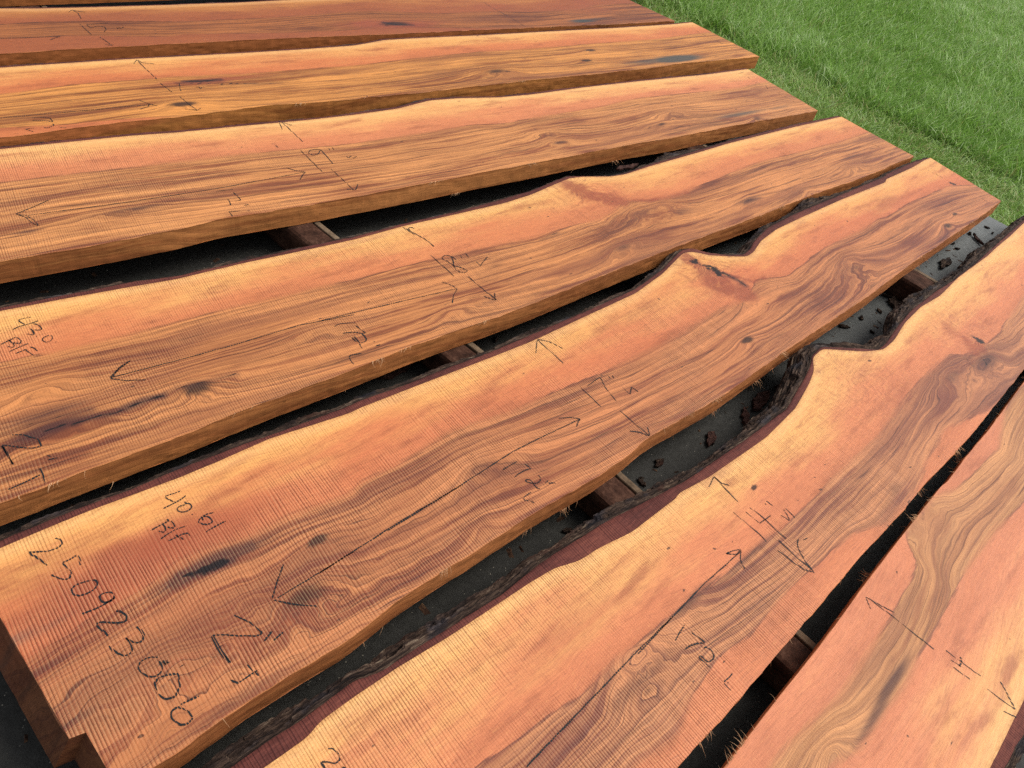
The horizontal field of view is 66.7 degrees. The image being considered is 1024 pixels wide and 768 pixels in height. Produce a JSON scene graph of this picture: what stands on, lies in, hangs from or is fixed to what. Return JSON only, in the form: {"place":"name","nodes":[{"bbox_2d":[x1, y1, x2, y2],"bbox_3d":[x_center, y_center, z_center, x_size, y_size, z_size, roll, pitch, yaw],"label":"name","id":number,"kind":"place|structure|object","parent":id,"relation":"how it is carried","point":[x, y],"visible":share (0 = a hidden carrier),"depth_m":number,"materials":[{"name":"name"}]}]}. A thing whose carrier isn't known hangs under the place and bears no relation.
{"place":"outdoors","nodes":[
{"label":"outdoors","id":0,"kind":"place"},
{"bbox_2d":[0,0,1023,767],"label":"concrete paving","id":1,"kind":"structure","parent":0,"point":[682,450],"depth_m":2.09,"materials":[{"name":"grey concrete"}]},
{"bbox_2d":[15,5,483,369],"bbox_3d":[-0.937,-0.686,2.545,2.582,0.096,0.109,39,47,22],"label":"support timber","id":2,"kind":"object","parent":1,"relation":"on","point":[302,235],"visible":0.06,"depth_m":2.33,"materials":[{"name":"wood"}]},
{"bbox_2d":[0,0,165,6],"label":"wood board","id":3,"kind":"object","parent":2,"relation":"on","point":[4,3],"visible":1,"depth_m":3.02,"materials":[{"name":"brown wood"}]},
{"bbox_2d":[381,364,411,379],"bbox_3d":[-0.313,-0.034,2.121,0.106,0.011,0.026,-27,58,-36],"label":"bark scrap","id":4,"kind":"object","parent":1,"relation":"on","point":[394,373],"visible":0.92,"depth_m":2.11,"materials":[{"name":"brown wood"}]},
{"bbox_2d":[5,0,983,742],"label":"bark litter","id":5,"kind":"object","parent":1,"relation":"on","point":[425,610],"visible":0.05,"depth_m":1.89,"materials":[{"name":"brown wood"}]},
{"bbox_2d":[562,528,572,533],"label":"bark scrap","id":6,"kind":"object","parent":1,"relation":"on","point":[566,530],"visible":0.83,"depth_m":1.86,"materials":[{"name":"brown wood"}]},
{"bbox_2d":[638,477,645,486],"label":"bark scrap","id":7,"kind":"object","parent":1,"relation":"on","point":[641,482],"visible":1,"depth_m":2.02,"materials":[{"name":"brown wood"}]},
{"bbox_2d":[655,458,663,467],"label":"bark scrap","id":8,"kind":"object","parent":1,"relation":"on","point":[659,462],"visible":1,"depth_m":2.08,"materials":[{"name":"brown wood"}]},
{"bbox_2d":[575,472,816,692],"bbox_3d":[0.546,0.555,1.717,0.109,0.096,1.234,-28,59,-37],"label":"support timber","id":9,"kind":"object","parent":1,"relation":"on","point":[783,666],"visible":0.09,"depth_m":1.68,"materials":[{"name":"brown wood"}]},
{"bbox_2d":[0,157,1000,767],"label":"wood board","id":10,"kind":"object","parent":9,"relation":"on","point":[180,615],"visible":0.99,"depth_m":1.63,"materials":[{"name":"brown wood"}]},
{"bbox_2d":[706,431,716,446],"bbox_3d":[0.560,0.155,2.189,0.028,0.011,0.068,25,44,9],"label":"bark scrap","id":11,"kind":"object","parent":1,"relation":"on","point":[711,438],"visible":1,"depth_m":2.19,"materials":[{"name":"brown wood"}]},
{"bbox_2d":[740,406,749,425],"bbox_3d":[0.687,0.095,2.288,0.028,0.013,0.077,17,43,1],"label":"bark scrap","id":12,"kind":"object","parent":1,"relation":"on","point":[745,415],"visible":0.94,"depth_m":2.28,"materials":[{"name":"brown wood"}]},
{"bbox_2d":[752,390,769,411],"bbox_3d":[0.751,0.048,2.353,0.040,0.016,0.120,34,46,18],"label":"bark scrap","id":13,"kind":"object","parent":1,"relation":"on","point":[760,400],"visible":1,"depth_m":2.35,"materials":[{"name":"brown wood"}]},
{"bbox_2d":[658,144,1023,375],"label":"support timber","id":14,"kind":"object","parent":1,"relation":"on","point":[915,280],"visible":0.02,"depth_m":2.92,"materials":[{"name":"brown wood"}]},
{"bbox_2d":[0,0,674,65],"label":"wood board","id":15,"kind":"object","parent":14,"relation":"on","point":[29,35],"visible":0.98,"depth_m":3.16,"materials":[{"name":"brown wood"}]},
{"bbox_2d":[0,22,758,146],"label":"wood board","id":16,"kind":"object","parent":14,"relation":"on","point":[47,102],"visible":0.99,"depth_m":2.93,"materials":[{"name":"brown wood"}]},
{"bbox_2d":[0,68,817,282],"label":"wood board","id":17,"kind":"object","parent":14,"relation":"on","point":[69,205],"visible":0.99,"depth_m":2.51,"materials":[{"name":"brown wood"}]},
{"bbox_2d":[0,116,913,525],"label":"wood board","id":18,"kind":"object","parent":14,"relation":"on","point":[100,386],"visible":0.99,"depth_m":2.02,"materials":[{"name":"brown wood"}]},
{"bbox_2d":[616,163,638,170],"bbox_3d":[0.446,-0.840,3.012,0.127,0.015,0.025,-16,52,-30],"label":"bark scrap","id":19,"kind":"object","parent":18,"relation":"attached to","point":[622,167],"visible":1,"depth_m":3.01,"materials":[{"name":"brown wood"}]},
{"bbox_2d":[199,216,1023,767],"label":"wood board","id":20,"kind":"object","parent":14,"relation":"on","point":[653,626],"visible":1,"depth_m":1.62,"materials":[{"name":"brown wood"}]},
{"bbox_2d":[721,377,1023,767],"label":"wood board","id":21,"kind":"object","parent":14,"relation":"on","point":[915,659],"visible":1,"depth_m":1.64,"materials":[{"name":"brown wood"}]},
{"bbox_2d":[838,324,849,328],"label":"bark scrap","id":22,"kind":"object","parent":1,"relation":"on","point":[843,326],"visible":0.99,"depth_m":2.74,"materials":[{"name":"brown wood"}]},
{"bbox_2d":[882,293,897,298],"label":"bark scrap","id":23,"kind":"object","parent":1,"relation":"on","point":[886,295],"visible":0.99,"depth_m":2.95,"materials":[{"name":"brown wood"}]},
{"bbox_2d":[887,296,900,308],"bbox_3d":[1.441,-0.299,2.916,0.052,0.015,0.081,-3,46,-20],"label":"bark scrap","id":24,"kind":"object","parent":1,"relation":"on","point":[893,301],"visible":0.59,"depth_m":2.92,"materials":[{"name":"brown wood"}]},
{"bbox_2d":[939,257,951,268],"bbox_3d":[1.800,-0.502,3.234,0.042,0.013,0.130,38,47,22],"label":"bark scrap","id":25,"kind":"object","parent":1,"relation":"on","point":[947,261],"visible":1,"depth_m":3.23,"materials":[{"name":"brown wood"}]},
{"bbox_2d":[973,233,983,244],"bbox_3d":[2.073,-0.645,3.460,0.020,0.015,0.090,5,44,-11],"label":"bark scrap","id":26,"kind":"object","parent":1,"relation":"on","point":[976,238],"visible":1,"depth_m":3.46,"materials":[{"name":"brown wood"}]},
{"bbox_2d":[630,0,1023,225],"bbox_3d":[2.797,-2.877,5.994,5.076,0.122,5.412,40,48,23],"label":"lawn grass","id":27,"kind":"structure","parent":0,"point":[902,68],"depth_m":5.04,"materials":[{"name":"green plant"}]}
]}

